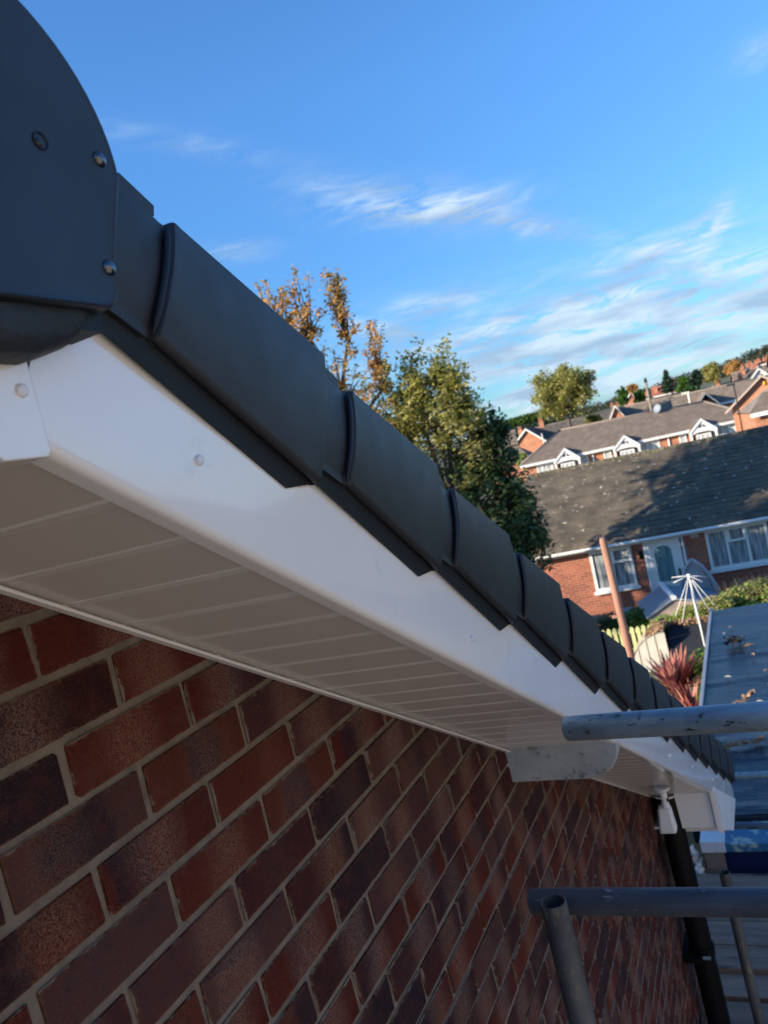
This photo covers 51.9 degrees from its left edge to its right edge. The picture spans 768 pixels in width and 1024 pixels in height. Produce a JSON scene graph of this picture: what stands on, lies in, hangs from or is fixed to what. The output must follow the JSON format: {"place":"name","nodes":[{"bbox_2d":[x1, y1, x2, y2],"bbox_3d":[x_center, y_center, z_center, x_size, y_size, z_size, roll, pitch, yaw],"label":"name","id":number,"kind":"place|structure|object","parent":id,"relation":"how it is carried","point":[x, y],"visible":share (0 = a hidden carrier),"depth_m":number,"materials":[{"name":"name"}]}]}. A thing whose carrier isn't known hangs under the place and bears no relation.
{"place":"outdoors","nodes":[
{"label":"outdoors","id":0,"kind":"place"},
{"bbox_2d":[19,0,767,448],"label":"sky","id":1,"kind":"structure","parent":0,"point":[532,184],"materials":[{"name":"blue"}]},
{"bbox_2d":[507,445,532,480],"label":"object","id":2,"kind":"structure","parent":0,"point":[529,453],"depth_m":94.32,"materials":[{"name":"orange brick"}]},
{"bbox_2d":[421,373,731,873],"bbox_3d":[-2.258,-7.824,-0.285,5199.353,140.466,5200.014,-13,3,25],"label":"ground","id":3,"kind":"structure","parent":0,"point":[691,840],"depth_m":21.28,"materials":[{"name":"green plant"}]},
{"bbox_2d":[254,264,398,428],"bbox_3d":[-2.068,-0.235,19.151,6.238,11.048,2.962,-14,3,-1],"label":"orange tree","id":4,"kind":"object","parent":3,"relation":"on","point":[307,331],"visible":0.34,"depth_m":18.92,"materials":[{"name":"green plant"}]},
{"bbox_2d":[0,0,734,1023],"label":"brick house","id":5,"kind":"structure","parent":3,"relation":"on","point":[306,666],"depth_m":1.05,"materials":[{"name":"red brick"}]},
{"bbox_2d":[561,701,767,740],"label":"scaffold tube","id":6,"kind":"object","parent":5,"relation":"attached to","point":[724,718],"visible":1,"depth_m":1.39,"materials":[{"name":"grey metal"}]},
{"bbox_2d":[653,785,676,833],"bbox_3d":[1.204,1.273,3.383,0.080,0.200,0.066,-13,3,25],"label":"security sensor","id":7,"kind":"object","parent":5,"relation":"attached to","point":[667,823],"visible":0.98,"depth_m":3.36,"materials":[{"name":"white plastic"}]},
{"bbox_2d":[653,794,730,1023],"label":"soil pipe","id":8,"kind":"object","parent":5,"relation":"attached to","point":[699,952],"visible":0.68,"depth_m":3.86,"materials":[{"name":"black plastic"}]},
{"bbox_2d":[353,333,526,511],"bbox_3d":[1.633,0.013,19.152,3.559,8.770,2.719,-14,3,-7],"label":"olive tree","id":9,"kind":"object","parent":3,"relation":"on","point":[462,415],"visible":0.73,"depth_m":18.83,"materials":[{"name":"green plant"}]},
{"bbox_2d":[462,428,518,466],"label":"brown roofed house","id":10,"kind":"structure","parent":3,"relation":"on","point":[514,438],"depth_m":100.75,"materials":[{"name":"brick"}]},
{"bbox_2d":[440,403,558,572],"bbox_3d":[2.939,0.732,19.190,2.530,6.752,2.407,-13,3,25],"label":"dark green tree","id":11,"kind":"object","parent":3,"relation":"on","point":[523,530],"visible":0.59,"depth_m":18.96,"materials":[{"name":"green plant"}]},
{"bbox_2d":[515,452,528,476],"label":"pale bush","id":12,"kind":"object","parent":3,"relation":"on","point":[523,455],"visible":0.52,"depth_m":85.25,"materials":[{"name":"green plant"}]},
{"bbox_2d":[502,410,549,429],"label":"hedge","id":13,"kind":"object","parent":3,"relation":"on","point":[521,420],"visible":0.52,"depth_m":128.51,"materials":[{"name":"green plant"}]},
{"bbox_2d":[517,426,547,451],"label":"gabled house","id":14,"kind":"structure","parent":3,"relation":"on","point":[529,439],"depth_m":117.69,"materials":[{"name":"orange brick"}]},
{"bbox_2d":[515,418,564,438],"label":"hedge","id":15,"kind":"object","parent":3,"relation":"on","point":[537,423],"visible":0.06,"depth_m":126.73,"materials":[{"name":"green plant"}]},
{"bbox_2d":[526,362,602,426],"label":"round tree","id":16,"kind":"object","parent":3,"relation":"on","point":[559,388],"visible":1,"depth_m":95.29,"materials":[{"name":"green plant"}]},
{"bbox_2d":[540,894,595,1023],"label":"scaffold tube","id":17,"kind":"object","parent":3,"relation":"on","point":[566,958],"visible":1,"depth_m":1.40,"materials":[{"name":"grey metal"}]},
{"bbox_2d":[527,887,767,917],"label":"scaffold tube","id":18,"kind":"object","parent":17,"relation":"attached to","point":[736,902],"visible":0.94,"depth_m":1.42,"materials":[{"name":"grey metal"}]},
{"bbox_2d":[533,408,620,438],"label":"dark roofed house","id":19,"kind":"structure","parent":3,"relation":"on","point":[547,431],"depth_m":120.86,"materials":[{"name":"tile"}]},
{"bbox_2d":[584,413,603,423],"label":"pale bush","id":20,"kind":"object","parent":3,"relation":"on","point":[590,418],"visible":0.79,"depth_m":101.00,"materials":[{"name":"green plant"}]},
{"bbox_2d":[592,615,609,629],"bbox_3d":[5.649,3.038,20.807,0.864,0.562,0.564,-13,3,25],"label":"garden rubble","id":21,"kind":"object","parent":3,"relation":"on","point":[595,616],"visible":0.06,"depth_m":20.71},
{"bbox_2d":[608,404,623,418],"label":"gabled house","id":22,"kind":"structure","parent":3,"relation":"on","point":[615,412],"depth_m":104.26,"materials":[{"name":"orange brick"}]},
{"bbox_2d":[599,537,634,659],"bbox_3d":[3.513,2.372,11.079,0.187,4.136,0.167,-13,3,25],"label":"wooden post","id":23,"kind":"object","parent":3,"relation":"on","point":[620,616],"visible":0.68,"depth_m":10.99,"materials":[{"name":"brown wood"}]},
{"bbox_2d":[596,607,640,636],"bbox_3d":[6.386,2.823,20.338,1.978,0.890,0.788,-15,3,-11],"label":"dark shrub","id":24,"kind":"object","parent":3,"relation":"on","point":[606,625],"visible":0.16,"depth_m":20.22,"materials":[{"name":"green plant"}]},
{"bbox_2d":[615,385,628,406],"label":"yellow green tree","id":25,"kind":"object","parent":3,"relation":"on","point":[622,398],"visible":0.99,"depth_m":123.21,"materials":[{"name":"green plant"}]},
{"bbox_2d":[483,344,767,430],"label":"woodland","id":26,"kind":"object","parent":3,"relation":"on","point":[751,356],"visible":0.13,"depth_m":426.69,"materials":[{"name":"green plant"}]},
{"bbox_2d":[519,400,735,473],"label":"terrace bungalows","id":27,"kind":"object","parent":3,"relation":"on","point":[606,439],"visible":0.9,"depth_m":72.19,"materials":[{"name":"tile"}]},
{"bbox_2d":[536,462,553,472],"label":"window","id":28,"kind":"structure","parent":27,"relation":"in","point":[548,466],"depth_m":72.95,"materials":[{"name":"white paint"}]},
{"bbox_2d":[561,461,574,467],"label":"window","id":29,"kind":"structure","parent":27,"relation":"in","point":[572,463],"depth_m":71.73,"materials":[{"name":"white paint"}]},
{"bbox_2d":[581,455,588,463],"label":"window","id":30,"kind":"structure","parent":27,"relation":"in","point":[584,459],"depth_m":72.24,"materials":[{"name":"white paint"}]},
{"bbox_2d":[603,450,611,458],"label":"window","id":31,"kind":"structure","parent":27,"relation":"in","point":[607,454],"depth_m":71.84,"materials":[{"name":"white paint"}]},
{"bbox_2d":[620,448,634,454],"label":"window","id":32,"kind":"structure","parent":27,"relation":"in","point":[630,451],"depth_m":70.70,"materials":[{"name":"white paint"}]},
{"bbox_2d":[640,439,659,450],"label":"window","id":33,"kind":"structure","parent":27,"relation":"in","point":[649,445],"depth_m":71.12,"materials":[{"name":"white paint"}]},
{"bbox_2d":[653,404,660,412],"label":"satellite dish","id":34,"kind":"object","parent":27,"relation":"on","point":[656,408],"visible":1,"depth_m":74.06,"materials":[{"name":"grey plastic"}]},
{"bbox_2d":[678,434,686,442],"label":"window","id":35,"kind":"structure","parent":27,"relation":"in","point":[682,438],"depth_m":70.57,"materials":[{"name":"white glass"}]},
{"bbox_2d":[681,391,690,402],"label":"white flue","id":36,"kind":"object","parent":27,"relation":"on","point":[688,395],"visible":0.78,"depth_m":75.73,"materials":[{"name":"white plastic"}]},
{"bbox_2d":[696,432,711,439],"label":"window","id":37,"kind":"structure","parent":27,"relation":"in","point":[705,435],"depth_m":69.45,"materials":[{"name":"white glass"}]},
{"bbox_2d":[717,423,735,434],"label":"window","id":38,"kind":"structure","parent":27,"relation":"in","point":[729,428],"depth_m":69.85,"materials":[{"name":"white glass"}]},
{"bbox_2d":[623,607,635,634],"bbox_3d":[6.385,2.898,20.773,0.390,0.700,0.360,-13,3,25],"label":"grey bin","id":39,"kind":"object","parent":3,"relation":"on","point":[626,609],"visible":0.22,"depth_m":20.64,"materials":[{"name":"black plastic"}]},
{"bbox_2d":[609,606,650,636],"bbox_3d":[6.292,2.831,19.553,0.693,1.005,1.486,-17,4,-42],"label":"green bush","id":40,"kind":"object","parent":3,"relation":"on","point":[636,620],"visible":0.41,"depth_m":19.50,"materials":[{"name":"green plant"}]},
{"bbox_2d":[625,383,639,402],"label":"golden tree","id":41,"kind":"object","parent":3,"relation":"on","point":[631,388],"visible":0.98,"depth_m":126.13,"materials":[{"name":"orange plant"}]},
{"bbox_2d":[602,618,668,650],"bbox_3d":[5.345,3.139,18.761,2.781,0.950,0.137,-12,4,31],"label":"picket fence","id":42,"kind":"object","parent":3,"relation":"on","point":[632,631],"visible":0.23,"depth_m":18.42,"materials":[{"name":"yellow wood"}]},
{"bbox_2d":[633,389,646,402],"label":"yellow green tree","id":43,"kind":"object","parent":3,"relation":"on","point":[639,396],"visible":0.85,"depth_m":123.87,"materials":[{"name":"green plant"}]},
{"bbox_2d":[526,425,767,624],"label":"bungalow","id":44,"kind":"object","parent":3,"relation":"on","point":[654,517],"visible":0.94,"depth_m":22.15,"materials":[{"name":"tile"}]},
{"bbox_2d":[588,546,640,595],"bbox_3d":[6.349,1.619,21.908,1.251,1.242,0.170,-13,3,16],"label":"window","id":45,"kind":"structure","parent":44,"relation":"in","point":[621,557],"depth_m":21.90,"materials":[{"name":"white paint"}]},
{"bbox_2d":[642,537,685,591],"bbox_3d":[7.720,1.645,21.584,1.025,2.046,0.172,-13,3,16],"label":"door","id":46,"kind":"structure","parent":44,"relation":"in","point":[664,561],"depth_m":21.53,"materials":[{"name":"white paint"}]},
{"bbox_2d":[704,522,767,573],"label":"window","id":47,"kind":"structure","parent":44,"relation":"in","point":[745,546],"depth_m":21.02,"materials":[{"name":"white paint"}]},
{"bbox_2d":[644,378,652,410],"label":"telegraph pole","id":48,"kind":"object","parent":3,"relation":"on","point":[648,395],"visible":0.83,"depth_m":79.72,"materials":[{"name":"brown wood"}]},
{"bbox_2d":[620,387,706,415],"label":"long roofed house","id":49,"kind":"structure","parent":3,"relation":"on","point":[642,407],"depth_m":105.86,"materials":[{"name":"grey brick"}]},
{"bbox_2d":[650,382,677,398],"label":"red roofed house","id":50,"kind":"structure","parent":3,"relation":"on","point":[655,392],"depth_m":159.06,"materials":[{"name":"orange brick"}]},
{"bbox_2d":[660,369,676,393],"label":"conifer","id":51,"kind":"object","parent":3,"relation":"on","point":[667,382],"visible":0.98,"depth_m":157.63,"materials":[{"name":"green plant"}]},
{"bbox_2d":[634,622,707,671],"bbox_3d":[6.428,3.001,17.545,1.950,0.920,1.270,-13,3,25],"label":"fence","id":52,"kind":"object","parent":3,"relation":"on","point":[689,636],"depth_m":17.45,"materials":[{"name":"beige wood"}]},
{"bbox_2d":[644,615,708,637],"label":"leaf litter","id":53,"kind":"object","parent":52,"relation":"on","point":[656,627],"visible":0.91,"depth_m":17.76,"materials":[{"name":"brown plant"}]},
{"bbox_2d":[643,643,704,706],"bbox_3d":[4.197,3.091,10.739,1.178,2.446,1.784,-13,3,25],"label":"red cordyline","id":54,"kind":"object","parent":3,"relation":"on","point":[674,676],"visible":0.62,"depth_m":10.85,"materials":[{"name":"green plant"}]},
{"bbox_2d":[675,375,688,392],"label":"evergreen tree","id":55,"kind":"object","parent":3,"relation":"on","point":[682,383],"visible":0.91,"depth_m":138.78,"materials":[{"name":"green plant"}]},
{"bbox_2d":[682,385,701,391],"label":"pale bush","id":56,"kind":"object","parent":3,"relation":"on","point":[693,388],"visible":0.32,"depth_m":102.70,"materials":[{"name":"green plant"}]},
{"bbox_2d":[650,594,735,632],"bbox_3d":[7.164,2.586,18.243,1.946,1.194,0.552,-13,3,19],"label":"flowering shrub","id":57,"kind":"object","parent":3,"relation":"on","point":[716,600],"visible":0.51,"depth_m":18.07,"materials":[{"name":"green plant"}]},
{"bbox_2d":[671,573,718,646],"bbox_3d":[6.796,2.314,17.011,0.888,2.028,0.451,-13,3,25],"label":"rotary airer","id":58,"kind":"object","parent":3,"relation":"on","point":[688,576],"visible":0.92,"depth_m":16.99,"materials":[{"name":"white paint"}]},
{"bbox_2d":[685,647,704,705],"bbox_3d":[4.333,3.131,10.301,0.437,2.347,1.865,-13,3,25],"label":"round leaved shrub","id":59,"kind":"object","parent":3,"relation":"on","point":[697,667],"visible":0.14,"depth_m":10.89,"materials":[{"name":"green plant"}]},
{"bbox_2d":[686,369,704,388],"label":"evergreen tree","id":60,"kind":"object","parent":3,"relation":"on","point":[694,379],"visible":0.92,"depth_m":136.59,"materials":[{"name":"green plant"}]},
{"bbox_2d":[696,392,719,403],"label":"open gabled house","id":61,"kind":"structure","parent":3,"relation":"on","point":[704,396],"depth_m":91.34,"materials":[{"name":"white tile"}]},
{"bbox_2d":[699,360,721,386],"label":"golden tree","id":62,"kind":"object","parent":3,"relation":"on","point":[712,370],"visible":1,"depth_m":126.96,"materials":[{"name":"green plant"}]},
{"bbox_2d":[670,375,767,406],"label":"brown roofed house","id":63,"kind":"structure","parent":3,"relation":"on","point":[724,395],"depth_m":94.59,"materials":[{"name":"orange brick"}]},
{"bbox_2d":[712,372,749,386],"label":"distant house","id":64,"kind":"structure","parent":3,"relation":"on","point":[740,378],"depth_m":128.99,"materials":[{"name":"orange brick"}]},
{"bbox_2d":[723,359,743,375],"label":"golden tree","id":65,"kind":"object","parent":3,"relation":"on","point":[735,365],"visible":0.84,"depth_m":136.67,"materials":[{"name":"orange plant"}]},
{"bbox_2d":[727,383,742,429],"bbox_3d":[20.600,-4.526,45.452,0.452,5.869,0.167,-13,3,25],"label":"lamp post","id":66,"kind":"object","parent":3,"relation":"on","point":[731,384],"visible":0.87,"depth_m":45.28,"materials":[{"name":"black metal"}]},
{"bbox_2d":[719,870,764,1023],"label":"scaffold tube","id":67,"kind":"object","parent":3,"relation":"on","point":[745,964],"visible":0.81,"depth_m":3.67,"materials":[{"name":"grey metal"}]},
{"bbox_2d":[696,874,767,1023],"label":"scaffold deck","id":68,"kind":"structure","parent":67,"relation":"on","point":[730,969],"depth_m":4.83,"materials":[{"name":"grey wood"}]},
{"bbox_2d":[690,844,704,873],"bbox_3d":[2.304,2.567,5.819,0.094,0.249,0.137,-13,3,25],"label":"plastic bag","id":69,"kind":"object","parent":68,"relation":"on","point":[699,869],"visible":0.86,"depth_m":5.80,"materials":[{"name":"white plastic"}]},
{"bbox_2d":[716,566,767,606],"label":"hedge","id":70,"kind":"object","parent":3,"relation":"on","point":[739,595],"visible":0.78,"depth_m":18.24,"materials":[{"name":"green plant"}]},
{"bbox_2d":[741,363,748,369],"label":"cottage","id":71,"kind":"structure","parent":3,"relation":"on","point":[746,366],"depth_m":184.74,"materials":[{"name":"orange brick"}]},
{"bbox_2d":[724,374,767,431],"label":"gabled house","id":72,"kind":"structure","parent":3,"relation":"on","point":[759,384],"depth_m":53.91,"materials":[{"name":"orange brick"}]},
{"bbox_2d":[730,364,767,381],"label":"distant house","id":73,"kind":"structure","parent":3,"relation":"on","point":[734,375],"depth_m":133.81,"materials":[{"name":"orange brick"}]},
{"bbox_2d":[736,389,767,429],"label":"hip roofed bungalow","id":74,"kind":"object","parent":3,"relation":"on","point":[754,412],"visible":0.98,"depth_m":49.90,"materials":[{"name":"orange brick"}]},
{"bbox_2d":[745,600,759,605],"bbox_3d":[8.326,2.437,17.622,0.446,0.984,0.398,-13,3,25],"label":"green bush","id":75,"kind":"object","parent":3,"relation":"on","point":[750,602],"visible":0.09,"depth_m":17.60,"materials":[{"name":"green plant"}]},
{"bbox_2d":[748,360,758,368],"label":"cottage","id":76,"kind":"structure","parent":3,"relation":"on","point":[755,364],"depth_m":184.41,"materials":[{"name":"orange brick"}]},
{"bbox_2d":[746,367,767,378],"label":"white gabled house","id":77,"kind":"structure","parent":3,"relation":"on","point":[754,372],"depth_m":126.82,"materials":[{"name":"paint"}]},
{"bbox_2d":[757,357,765,366],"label":"cottage","id":78,"kind":"structure","parent":3,"relation":"on","point":[761,363],"depth_m":185.49,"materials":[{"name":"orange brick"}]},
{"bbox_3d":[5.547,2.602,4.430,0.048,3.401,0.048,-13,3,25],"label":"scaffold tube","id":79,"kind":"object","parent":3,"relation":"on","visible":0},
{"bbox_2d":[734,822,767,829],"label":"scaffold tube","id":80,"kind":"object","parent":79,"relation":"attached to","point":[753,825],"visible":0.16,"depth_m":5.70,"materials":[{"name":"grey metal"}]},
{"bbox_2d":[735,771,767,779],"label":"scaffold tube","id":81,"kind":"object","parent":79,"relation":"attached to","point":[753,775],"visible":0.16,"depth_m":5.50,"materials":[{"name":"grey metal"}]},
{"bbox_2d":[625,393,634,405],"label":"gabled house","id":82,"kind":"structure","parent":0,"point":[630,399],"depth_m":150.88,"materials":[{"name":"orange brick"}]},
{"bbox_2d":[691,602,767,873],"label":"flat roof garage","id":83,"kind":"structure","parent":0,"point":[743,667],"depth_m":8.71,"materials":[{"name":"grey"}]},
{"bbox_2d":[723,635,749,646],"bbox_3d":[4.368,1.601,9.816,0.324,0.098,0.460,-12,4,39],"label":"moss clump","id":84,"kind":"object","parent":83,"relation":"on","point":[735,639],"visible":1,"depth_m":9.83,"materials":[{"name":"black plant"}]},
{"bbox_2d":[732,689,755,702],"bbox_3d":[3.580,1.901,7.919,0.587,0.076,0.118,-16,4,-35],"label":"dead spray","id":85,"kind":"object","parent":83,"relation":"on","point":[750,693],"visible":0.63,"depth_m":8.00,"materials":[{"name":"beige plant"}]},
{"bbox_2d":[722,735,765,748],"bbox_3d":[3.153,2.069,7.048,0.515,0.072,0.091,-14,3,8],"label":"dead spray","id":86,"kind":"object","parent":83,"relation":"on","point":[742,742],"visible":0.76,"depth_m":7.03,"materials":[{"name":"brown plant"}]},
{"bbox_2d":[724,821,767,873],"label":"blue crate","id":87,"kind":"object","parent":83,"relation":"on","point":[746,851],"visible":0.41,"depth_m":5.70,"materials":[{"name":"plastic"}]},
{"bbox_2d":[704,853,727,873],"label":"timber block","id":88,"kind":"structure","parent":87,"relation":"on","point":[716,863],"depth_m":5.77,"materials":[{"name":"grey wood"}]},
{"bbox_2d":[700,831,725,852],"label":"white slab","id":89,"kind":"structure","parent":88,"relation":"on","point":[712,841],"depth_m":5.76,"materials":[{"name":"plastic"}]},
{"bbox_2d":[731,578,746,604],"bbox_3d":[8.942,2.132,19.591,0.644,1.069,0.768,-13,3,25],"label":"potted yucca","id":90,"kind":"object","parent":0,"point":[738,584],"visible":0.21,"depth_m":19.68,"materials":[{"name":"plant"}]},
{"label":"path","id":91,"kind":"structure","parent":0,"visible":0},
{"bbox_2d":[637,581,717,623],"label":"garden shed","id":92,"kind":"structure","parent":91,"relation":"on","point":[662,599],"depth_m":19.19,"materials":[{"name":"grey plastic"}]},
{"bbox_2d":[680,558,720,595],"bbox_3d":[8.152,1.969,20.292,0.976,1.733,0.554,-12,4,33],"label":"arched cover","id":93,"kind":"object","parent":91,"relation":"on","point":[694,568],"visible":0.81,"depth_m":20.05,"materials":[{"name":"beige plastic"}]}
]}

